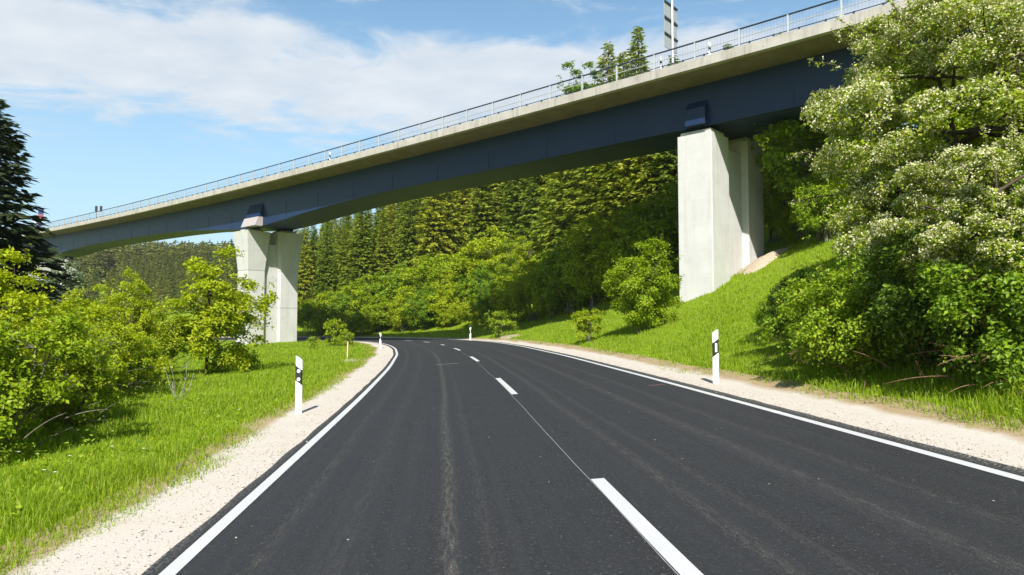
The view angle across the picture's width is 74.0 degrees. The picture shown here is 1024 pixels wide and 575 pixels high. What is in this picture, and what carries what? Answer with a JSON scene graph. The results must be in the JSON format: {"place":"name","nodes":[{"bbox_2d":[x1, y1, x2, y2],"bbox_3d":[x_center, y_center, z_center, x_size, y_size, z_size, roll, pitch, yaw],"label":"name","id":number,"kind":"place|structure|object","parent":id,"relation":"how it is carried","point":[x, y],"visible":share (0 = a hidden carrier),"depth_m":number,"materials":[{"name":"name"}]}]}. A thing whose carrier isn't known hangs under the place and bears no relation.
{"place":"outdoors","nodes":[
{"label":"outdoors","id":0,"kind":"place"},
{"bbox_2d":[0,0,916,251],"label":"sky","id":1,"kind":"structure","parent":0,"point":[119,102],"materials":[{"name":"blue"}]},
{"bbox_2d":[0,219,1023,574],"bbox_3d":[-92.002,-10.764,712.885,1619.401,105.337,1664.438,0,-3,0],"label":"ground","id":2,"kind":"structure","parent":0,"point":[642,349],"depth_m":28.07,"materials":[{"name":"green plant"}]},
{"bbox_2d":[0,303,56,420],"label":"thicket bush","id":3,"kind":"object","parent":2,"relation":"on","point":[18,319],"visible":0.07,"depth_m":10.55,"materials":[{"name":"green plant"}]},
{"bbox_2d":[0,245,72,398],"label":"young tree","id":4,"kind":"object","parent":2,"relation":"on","point":[9,297],"visible":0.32,"depth_m":11.60,"materials":[{"name":"green plant"}]},
{"bbox_2d":[0,99,77,327],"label":"spruce tree","id":5,"kind":"object","parent":2,"relation":"on","point":[10,148],"visible":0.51,"depth_m":29.54,"materials":[{"name":"green plant"}]},
{"bbox_2d":[19,253,93,305],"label":"willow tree","id":6,"kind":"object","parent":2,"relation":"on","point":[74,282],"visible":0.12,"depth_m":41.67,"materials":[{"name":"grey plant"}]},
{"bbox_2d":[0,303,121,460],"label":"thicket bush","id":7,"kind":"object","parent":2,"relation":"on","point":[16,388],"visible":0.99,"depth_m":9.47,"materials":[{"name":"green plant"}]},
{"bbox_2d":[26,313,127,430],"bbox_3d":[-8.045,1.577,12.204,2.018,2.268,2.755,2,-4,-40],"label":"thicket bush","id":8,"kind":"object","parent":2,"relation":"on","point":[104,378],"visible":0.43,"depth_m":11.77,"materials":[{"name":"green plant"}]},
{"bbox_2d":[38,320,129,419],"bbox_3d":[-8.825,1.665,13.448,2.568,2.053,2.603,0,-3,7],"label":"thicket bush","id":9,"kind":"object","parent":2,"relation":"on","point":[107,352],"visible":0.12,"depth_m":13.23,"materials":[{"name":"green plant"}]},
{"bbox_2d":[12,288,175,398],"bbox_3d":[-10.131,1.514,16.601,3.085,2.939,3.127,0,-3,6],"label":"thicket bush","id":10,"kind":"object","parent":2,"relation":"on","point":[128,337],"visible":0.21,"depth_m":16.61,"materials":[{"name":"green plant"}]},
{"bbox_2d":[1,239,234,283],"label":"distant forest","id":11,"kind":"object","parent":2,"relation":"on","point":[103,262],"visible":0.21,"depth_m":311.79,"materials":[{"name":"green plant"}]},
{"bbox_2d":[101,266,163,384],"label":"young tree","id":12,"kind":"object","parent":2,"relation":"on","point":[144,319],"visible":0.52,"depth_m":20.39,"materials":[{"name":"green plant"}]},
{"bbox_2d":[85,288,194,374],"bbox_3d":[-13.499,1.810,24.259,4.329,3.564,3.172,0,-3,-9],"label":"thicket bush","id":13,"kind":"object","parent":2,"relation":"on","point":[176,340],"visible":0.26,"depth_m":24.39,"materials":[{"name":"green plant"}]},
{"bbox_2d":[111,332,171,390],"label":"thicket bush","id":14,"kind":"object","parent":2,"relation":"on","point":[138,372],"visible":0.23,"depth_m":18.83,"materials":[{"name":"green plant"}]},
{"bbox_2d":[108,307,176,384],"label":"thicket bush","id":15,"kind":"object","parent":2,"relation":"on","point":[155,328],"visible":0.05,"depth_m":20.67,"materials":[{"name":"green plant"}]},
{"bbox_2d":[0,340,392,574],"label":"gravel shoulder","id":16,"kind":"object","parent":2,"relation":"on","point":[124,532],"visible":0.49,"depth_m":6.56},
{"bbox_2d":[295,356,302,413],"bbox_3d":[-4.110,1.942,13.125,0.134,1.260,0.114,0,-3,-4],"label":"delineator post","id":17,"kind":"object","parent":16,"relation":"on","point":[298,384],"visible":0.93,"depth_m":13.08,"materials":[{"name":"white plastic"}]},
{"bbox_2d":[34,346,1023,574],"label":"pebbles","id":18,"kind":"object","parent":16,"relation":"on","point":[270,454],"visible":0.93,"depth_m":7.89,"materials":[{"name":"gravel"}]},
{"bbox_2d":[152,244,279,374],"bbox_3d":[-11.119,1.115,26.092,4.182,5.737,5.108,0,-3,-2],"label":"young tree","id":19,"kind":"object","parent":2,"relation":"on","point":[207,330],"visible":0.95,"depth_m":25.32,"materials":[{"name":"green plant"}]},
{"bbox_2d":[297,228,317,308],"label":"spruce tree","id":20,"kind":"object","parent":2,"relation":"on","point":[303,284],"visible":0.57,"depth_m":114.09,"materials":[{"name":"green plant"}]},
{"bbox_2d":[297,298,328,333],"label":"shrub","id":21,"kind":"object","parent":2,"relation":"on","point":[303,310],"visible":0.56,"depth_m":89.82,"materials":[{"name":"green plant"}]},
{"bbox_2d":[308,225,338,304],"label":"spruce tree","id":22,"kind":"object","parent":2,"relation":"on","point":[326,285],"visible":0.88,"depth_m":107.82,"materials":[{"name":"green plant"}]},
{"bbox_2d":[323,316,349,345],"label":"shrub","id":23,"kind":"object","parent":2,"relation":"on","point":[334,330],"visible":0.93,"depth_m":55.63,"materials":[{"name":"green plant"}]},
{"bbox_2d":[317,287,361,321],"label":"shrub","id":24,"kind":"object","parent":2,"relation":"on","point":[342,304],"visible":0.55,"depth_m":88.15,"materials":[{"name":"green plant"}]},
{"bbox_2d":[333,224,354,294],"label":"spruce tree","id":25,"kind":"object","parent":2,"relation":"on","point":[342,252],"visible":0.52,"depth_m":111.15,"materials":[{"name":"green plant"}]},
{"bbox_2d":[334,275,377,329],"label":"shrub","id":26,"kind":"object","parent":2,"relation":"on","point":[355,293],"visible":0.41,"depth_m":89.20,"materials":[{"name":"green plant"}]},
{"bbox_2d":[337,210,377,290],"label":"spruce tree","id":27,"kind":"object","parent":2,"relation":"on","point":[362,261],"visible":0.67,"depth_m":105.69,"materials":[{"name":"green plant"}]},
{"bbox_2d":[344,310,377,334],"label":"shrub","id":28,"kind":"object","parent":2,"relation":"on","point":[360,321],"visible":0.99,"depth_m":84.29,"materials":[{"name":"green plant"}]},
{"bbox_2d":[355,291,402,331],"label":"shrub","id":29,"kind":"object","parent":2,"relation":"on","point":[376,309],"visible":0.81,"depth_m":85.96,"materials":[{"name":"green plant"}]},
{"bbox_2d":[369,206,390,271],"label":"spruce tree","id":30,"kind":"object","parent":2,"relation":"on","point":[375,232],"visible":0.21,"depth_m":112.66,"materials":[{"name":"green plant"}]},
{"bbox_2d":[369,208,396,284],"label":"spruce tree","id":31,"kind":"object","parent":2,"relation":"on","point":[383,253],"visible":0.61,"depth_m":107.72,"materials":[{"name":"green plant"}]},
{"bbox_2d":[362,264,413,324],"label":"shrub","id":32,"kind":"object","parent":2,"relation":"on","point":[387,289],"visible":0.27,"depth_m":87.55,"materials":[{"name":"green plant"}]},
{"bbox_2d":[390,201,409,280],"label":"spruce tree","id":33,"kind":"object","parent":2,"relation":"on","point":[395,241],"visible":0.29,"depth_m":109.77,"materials":[{"name":"green plant"}]},
{"bbox_2d":[385,294,420,331],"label":"shrub","id":34,"kind":"object","parent":2,"relation":"on","point":[398,317],"visible":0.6,"depth_m":83.18,"materials":[{"name":"green plant"}]},
{"bbox_2d":[388,199,423,282],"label":"spruce tree","id":35,"kind":"object","parent":2,"relation":"on","point":[409,249],"visible":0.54,"depth_m":104.53,"materials":[{"name":"green plant"}]},
{"bbox_2d":[399,284,440,329],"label":"shrub","id":36,"kind":"object","parent":2,"relation":"on","point":[423,314],"visible":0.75,"depth_m":81.11,"materials":[{"name":"green plant"}]},
{"bbox_2d":[383,253,457,324],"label":"shrub","id":37,"kind":"object","parent":2,"relation":"on","point":[406,275],"visible":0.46,"depth_m":86.25,"materials":[{"name":"green plant"}]},
{"bbox_2d":[409,193,457,275],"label":"spruce tree","id":38,"kind":"object","parent":2,"relation":"on","point":[434,238],"visible":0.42,"depth_m":101.13,"materials":[{"name":"green plant"}]},
{"bbox_2d":[408,251,463,314],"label":"shrub","id":39,"kind":"object","parent":2,"relation":"on","point":[427,282],"visible":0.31,"depth_m":86.33,"materials":[{"name":"green plant"}]},
{"bbox_2d":[422,275,466,326],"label":"shrub","id":40,"kind":"object","parent":2,"relation":"on","point":[442,301],"visible":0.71,"depth_m":79.81,"materials":[{"name":"green plant"}]},
{"bbox_2d":[435,302,460,326],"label":"shrub","id":41,"kind":"object","parent":2,"relation":"on","point":[449,317],"visible":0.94,"depth_m":78.50,"materials":[{"name":"green plant"}]},
{"bbox_2d":[433,191,466,259],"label":"spruce tree","id":42,"kind":"object","parent":2,"relation":"on","point":[452,235],"visible":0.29,"depth_m":104.11,"materials":[{"name":"green plant"}]},
{"bbox_2d":[449,189,472,253],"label":"spruce tree","id":43,"kind":"object","parent":2,"relation":"on","point":[461,200],"visible":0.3,"depth_m":107.49,"materials":[{"name":"green plant"}]},
{"bbox_2d":[436,249,496,296],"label":"shrub","id":44,"kind":"object","parent":2,"relation":"on","point":[453,268],"visible":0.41,"depth_m":86.22,"materials":[{"name":"green plant"}]},
{"bbox_2d":[453,295,488,325],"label":"shrub","id":45,"kind":"object","parent":2,"relation":"on","point":[467,314],"visible":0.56,"depth_m":74.10,"materials":[{"name":"green plant"}]},
{"bbox_2d":[455,264,501,311],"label":"shrub","id":46,"kind":"object","parent":2,"relation":"on","point":[483,282],"visible":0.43,"depth_m":80.37,"materials":[{"name":"green plant"}]},
{"bbox_2d":[459,185,501,265],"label":"spruce tree","id":47,"kind":"object","parent":2,"relation":"on","point":[483,223],"visible":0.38,"depth_m":99.18,"materials":[{"name":"green plant"}]},
{"bbox_2d":[456,225,521,281],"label":"shrub","id":48,"kind":"object","parent":2,"relation":"on","point":[478,245],"visible":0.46,"depth_m":86.43,"materials":[{"name":"green plant"}]},
{"bbox_2d":[466,279,512,324],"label":"shrub","id":49,"kind":"object","parent":2,"relation":"on","point":[482,302],"visible":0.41,"depth_m":70.24,"materials":[{"name":"green plant"}]},
{"bbox_2d":[481,310,518,337],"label":"shrub","id":50,"kind":"object","parent":2,"relation":"on","point":[503,322],"visible":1,"depth_m":53.67,"materials":[{"name":"green plant"}]},
{"bbox_2d":[488,180,519,255],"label":"spruce tree","id":51,"kind":"object","parent":2,"relation":"on","point":[500,198],"visible":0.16,"depth_m":102.80,"materials":[{"name":"green plant"}]},
{"bbox_2d":[492,230,521,283],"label":"broadleaf tree","id":52,"kind":"object","parent":2,"relation":"on","point":[504,264],"visible":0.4,"depth_m":79.16,"materials":[{"name":"green plant"}]},
{"bbox_2d":[484,269,536,322],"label":"shrub","id":53,"kind":"object","parent":2,"relation":"on","point":[501,298],"visible":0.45,"depth_m":66.88,"materials":[{"name":"green plant"}]},
{"bbox_2d":[0,0,1022,343],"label":"road bridge","id":54,"kind":"structure","parent":2,"relation":"on","point":[704,114],"depth_m":42.48,"materials":[{"name":"concrete"}]},
{"bbox_2d":[664,0,677,64],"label":"traffic sign","id":55,"kind":"object","parent":54,"relation":"on","point":[670,27],"visible":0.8,"depth_m":37.00,"materials":[{"name":"metal"}]},
{"bbox_2d":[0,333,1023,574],"bbox_3d":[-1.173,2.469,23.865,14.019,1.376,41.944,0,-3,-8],"label":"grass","id":56,"kind":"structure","parent":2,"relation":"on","point":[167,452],"depth_m":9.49,"materials":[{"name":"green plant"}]},
{"bbox_2d":[496,178,530,254],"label":"spruce tree","id":57,"kind":"object","parent":2,"relation":"on","point":[513,207],"visible":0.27,"depth_m":97.38,"materials":[{"name":"green plant"}]},
{"bbox_2d":[505,177,543,255],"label":"spruce tree","id":58,"kind":"object","parent":2,"relation":"on","point":[522,196],"visible":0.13,"depth_m":95.67,"materials":[{"name":"green plant"}]},
{"bbox_2d":[500,260,558,320],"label":"shrub","id":59,"kind":"object","parent":2,"relation":"on","point":[518,291],"visible":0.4,"depth_m":64.18,"materials":[{"name":"green plant"}]},
{"bbox_2d":[513,232,547,274],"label":"broadleaf tree","id":60,"kind":"object","parent":2,"relation":"on","point":[523,258],"visible":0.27,"depth_m":76.73,"materials":[{"name":"green plant"}]},
{"bbox_2d":[518,173,551,253],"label":"spruce tree","id":61,"kind":"object","parent":2,"relation":"on","point":[536,203],"visible":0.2,"depth_m":93.18,"materials":[{"name":"green plant"}]},
{"bbox_2d":[520,253,588,317],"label":"shrub","id":62,"kind":"object","parent":2,"relation":"on","point":[526,285],"visible":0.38,"depth_m":61.10,"materials":[{"name":"green plant"}]},
{"bbox_2d":[530,170,583,246],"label":"spruce tree","id":63,"kind":"object","parent":2,"relation":"on","point":[546,196],"visible":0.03,"depth_m":86.92,"materials":[{"name":"green plant"}]},
{"bbox_2d":[523,168,591,302],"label":"spruce tree","id":64,"kind":"object","parent":2,"relation":"on","point":[559,199],"visible":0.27,"depth_m":66.22,"materials":[{"name":"green plant"}]},
{"bbox_2d":[525,233,598,315],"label":"shrub","id":65,"kind":"object","parent":2,"relation":"on","point":[551,272],"visible":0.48,"depth_m":57.85,"materials":[{"name":"green plant"}]},
{"bbox_2d":[556,60,602,171],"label":"broadleaf tree","id":66,"kind":"object","parent":2,"relation":"on","point":[576,73],"visible":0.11,"depth_m":90.63,"materials":[{"name":"green plant"}]},
{"bbox_2d":[560,167,605,254],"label":"spruce tree","id":67,"kind":"object","parent":2,"relation":"on","point":[573,205],"visible":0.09,"depth_m":62.01,"materials":[{"name":"green plant"}]},
{"bbox_2d":[553,218,620,307],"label":"shrub","id":68,"kind":"object","parent":2,"relation":"on","point":[581,278],"visible":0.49,"depth_m":54.27,"materials":[{"name":"green plant"}]},
{"bbox_2d":[559,163,616,303],"bbox_3d":[7.452,-7.724,58.897,7.266,18.620,6.793,0,-3,-2],"label":"spruce tree","id":69,"kind":"object","parent":2,"relation":"on","point":[591,185],"visible":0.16,"depth_m":58.21,"materials":[{"name":"green plant"}]},
{"bbox_2d":[570,308,606,341],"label":"shrub","id":70,"kind":"object","parent":2,"relation":"on","point":[581,320],"visible":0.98,"depth_m":31.80,"materials":[{"name":"green plant"}]},
{"bbox_2d":[556,213,653,299],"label":"shrub","id":71,"kind":"object","parent":2,"relation":"on","point":[597,256],"visible":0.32,"depth_m":52.61,"materials":[{"name":"green plant"}]},
{"bbox_2d":[594,41,620,84],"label":"spruce tree","id":72,"kind":"object","parent":2,"relation":"on","point":[610,49],"visible":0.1,"depth_m":94.30,"materials":[{"name":"green plant"}]},
{"bbox_2d":[576,159,653,295],"bbox_3d":[9.316,-7.781,56.118,8.203,17.476,7.871,-1,-3,18],"label":"spruce tree","id":73,"kind":"object","parent":2,"relation":"on","point":[612,165],"visible":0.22,"depth_m":55.52,"materials":[{"name":"green plant"}]},
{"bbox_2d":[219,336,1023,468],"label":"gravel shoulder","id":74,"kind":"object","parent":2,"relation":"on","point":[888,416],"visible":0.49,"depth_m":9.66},
{"bbox_2d":[712,329,718,383],"bbox_3d":[4.169,1.484,13.950,0.134,1.260,0.112,0,-3,-6],"label":"delineator post","id":75,"kind":"object","parent":74,"relation":"on","point":[715,347],"visible":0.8,"depth_m":13.91,"materials":[{"name":"white plastic"}]},
{"bbox_2d":[585,202,678,277],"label":"shrub","id":76,"kind":"object","parent":2,"relation":"on","point":[618,217],"visible":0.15,"depth_m":50.87,"materials":[{"name":"green plant"}]},
{"bbox_2d":[598,71,671,287],"bbox_3d":[10.225,-8.430,54.030,7.042,18.103,6.584,-1,-3,14],"label":"spruce tree","id":77,"kind":"object","parent":2,"relation":"on","point":[629,199],"visible":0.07,"depth_m":53.96,"materials":[{"name":"green plant"}]},
{"bbox_2d":[622,26,649,76],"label":"spruce tree","id":78,"kind":"object","parent":2,"relation":"on","point":[633,49],"visible":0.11,"depth_m":93.38,"materials":[{"name":"green plant"}]},
{"bbox_2d":[601,234,685,332],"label":"shrub","id":79,"kind":"object","parent":2,"relation":"on","point":[638,299],"visible":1,"depth_m":29.94,"materials":[{"name":"green plant"}]},
{"bbox_2d":[609,181,678,276],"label":"shrub","id":80,"kind":"object","parent":2,"relation":"on","point":[669,232],"visible":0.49,"depth_m":48.11,"materials":[{"name":"green plant"}]},
{"bbox_2d":[609,150,678,276],"bbox_3d":[11.153,-8.449,52.930,6.619,16.962,6.898,-2,-4,38],"label":"spruce tree","id":81,"kind":"object","parent":2,"relation":"on","point":[647,185],"visible":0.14,"depth_m":52.29,"materials":[{"name":"green plant"}]},
{"bbox_2d":[646,55,680,275],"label":"spruce tree","id":82,"kind":"object","parent":2,"relation":"on","point":[664,176],"visible":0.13,"depth_m":51.07,"materials":[{"name":"green plant"}]},
{"bbox_2d":[743,288,790,337],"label":"bramble bush","id":83,"kind":"object","parent":2,"relation":"on","point":[759,317],"visible":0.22,"depth_m":19.03,"materials":[{"name":"green plant"}]},
{"bbox_2d":[744,129,813,239],"bbox_3d":[17.418,-8.750,43.833,9.607,11.331,7.736,1,-3,-20],"label":"broadleaf tree","id":84,"kind":"object","parent":2,"relation":"on","point":[764,144],"visible":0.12,"depth_m":43.06,"materials":[{"name":"green plant"}]},
{"bbox_2d":[763,174,823,240],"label":"shrub","id":85,"kind":"object","parent":2,"relation":"on","point":[775,208],"visible":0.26,"depth_m":42.27,"materials":[{"name":"green plant"}]},
{"bbox_2d":[764,268,843,353],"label":"bramble bush","id":86,"kind":"object","parent":2,"relation":"on","point":[779,287],"visible":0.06,"depth_m":15.43,"materials":[{"name":"green plant"}]},
{"bbox_2d":[757,261,859,365],"bbox_3d":[6.348,0.588,13.931,2.371,2.196,2.580,-1,-3,11],"label":"bramble bush","id":87,"kind":"object","parent":2,"relation":"on","point":[765,334],"visible":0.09,"depth_m":13.98,"materials":[{"name":"green plant"}]},
{"bbox_2d":[751,115,870,240],"bbox_3d":[17.091,-8.046,38.742,8.052,11.036,8.986,0,-3,-7],"label":"broadleaf tree","id":88,"kind":"object","parent":2,"relation":"on","point":[813,141],"visible":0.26,"depth_m":37.90,"materials":[{"name":"green plant"}]},
{"bbox_2d":[789,165,847,244],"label":"shrub","id":89,"kind":"object","parent":2,"relation":"on","point":[809,206],"visible":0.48,"depth_m":35.89,"materials":[{"name":"green plant"}]},
{"bbox_2d":[773,256,936,390],"bbox_3d":[5.984,0.596,11.961,2.549,2.361,2.774,0,-3,-8],"label":"bramble bush","id":90,"kind":"object","parent":2,"relation":"on","point":[834,338],"visible":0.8,"depth_m":11.66,"materials":[{"name":"green plant"}]},
{"bbox_2d":[820,230,965,355],"bbox_3d":[7.168,0.223,12.664,3.215,2.573,2.911,2,-3,-31],"label":"bramble bush","id":91,"kind":"object","parent":2,"relation":"on","point":[859,256],"visible":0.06,"depth_m":12.41,"materials":[{"name":"green plant"}]},
{"bbox_2d":[823,37,962,220],"bbox_3d":[14.827,-4.885,23.850,6.954,7.575,6.825,0,-3,4],"label":"shrub","id":92,"kind":"object","parent":2,"relation":"on","point":[842,182],"visible":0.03,"depth_m":24.27,"materials":[{"name":"green plant"}]},
{"bbox_2d":[765,354,1023,431],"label":"grass","id":93,"kind":"structure","parent":2,"relation":"on","point":[984,397],"depth_m":9.75,"materials":[{"name":"green plant"}]},
{"bbox_2d":[784,0,1023,263],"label":"hawthorn tree","id":94,"kind":"object","parent":2,"relation":"on","point":[862,92],"visible":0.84,"depth_m":12.99,"materials":[{"name":"green plant"}]},
{"bbox_2d":[830,130,1012,263],"bbox_3d":[9.302,-1.341,15.255,4.084,4.534,4.056,-2,-3,29],"label":"hawthorn tree","id":95,"kind":"object","parent":2,"relation":"on","point":[855,182],"visible":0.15,"depth_m":15.43,"materials":[{"name":"green plant"}]},
{"bbox_2d":[820,40,1023,205],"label":"shrub","id":96,"kind":"object","parent":2,"relation":"on","point":[921,90],"visible":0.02,"depth_m":21.28,"materials":[{"name":"green plant"}]},
{"bbox_2d":[849,223,1022,383],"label":"bramble bush","id":97,"kind":"object","parent":2,"relation":"on","point":[905,310],"visible":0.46,"depth_m":10.45,"materials":[{"name":"green plant"}]},
{"bbox_2d":[861,114,1023,376],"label":"hawthorn tree","id":98,"kind":"object","parent":2,"relation":"on","point":[965,217],"visible":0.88,"depth_m":9.39,"materials":[{"name":"green plant"}]},
{"bbox_2d":[883,251,1023,400],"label":"bramble bush","id":99,"kind":"object","parent":2,"relation":"on","point":[954,306],"visible":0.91,"depth_m":8.87,"materials":[{"name":"green plant"}]},
{"bbox_2d":[909,167,1023,354],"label":"bramble bush","id":100,"kind":"object","parent":2,"relation":"on","point":[1017,238],"visible":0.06,"depth_m":9.24,"materials":[{"name":"green plant"}]},
{"bbox_2d":[141,337,1023,574],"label":"road","id":101,"kind":"structure","parent":0,"point":[416,459],"depth_m":6.04,"materials":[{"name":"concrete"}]},
{"bbox_2d":[159,341,397,574],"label":"edge line","id":102,"kind":"object","parent":101,"relation":"on","point":[179,563],"visible":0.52,"depth_m":6.44,"materials":[{"name":"paint"}]},
{"bbox_2d":[591,478,703,574],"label":"lane marking","id":103,"kind":"object","parent":101,"relation":"on","point":[673,556],"visible":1,"depth_m":4.83,"materials":[{"name":"paint"}]},
{"bbox_2d":[331,337,1023,481],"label":"edge line","id":104,"kind":"object","parent":101,"relation":"on","point":[987,469],"visible":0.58,"depth_m":7.89,"materials":[{"name":"paint"}]},
{"bbox_2d":[736,247,790,275],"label":"sand","id":105,"kind":"structure","parent":0,"point":[759,263],"depth_m":38.49,"materials":[{"name":"beige sand"}]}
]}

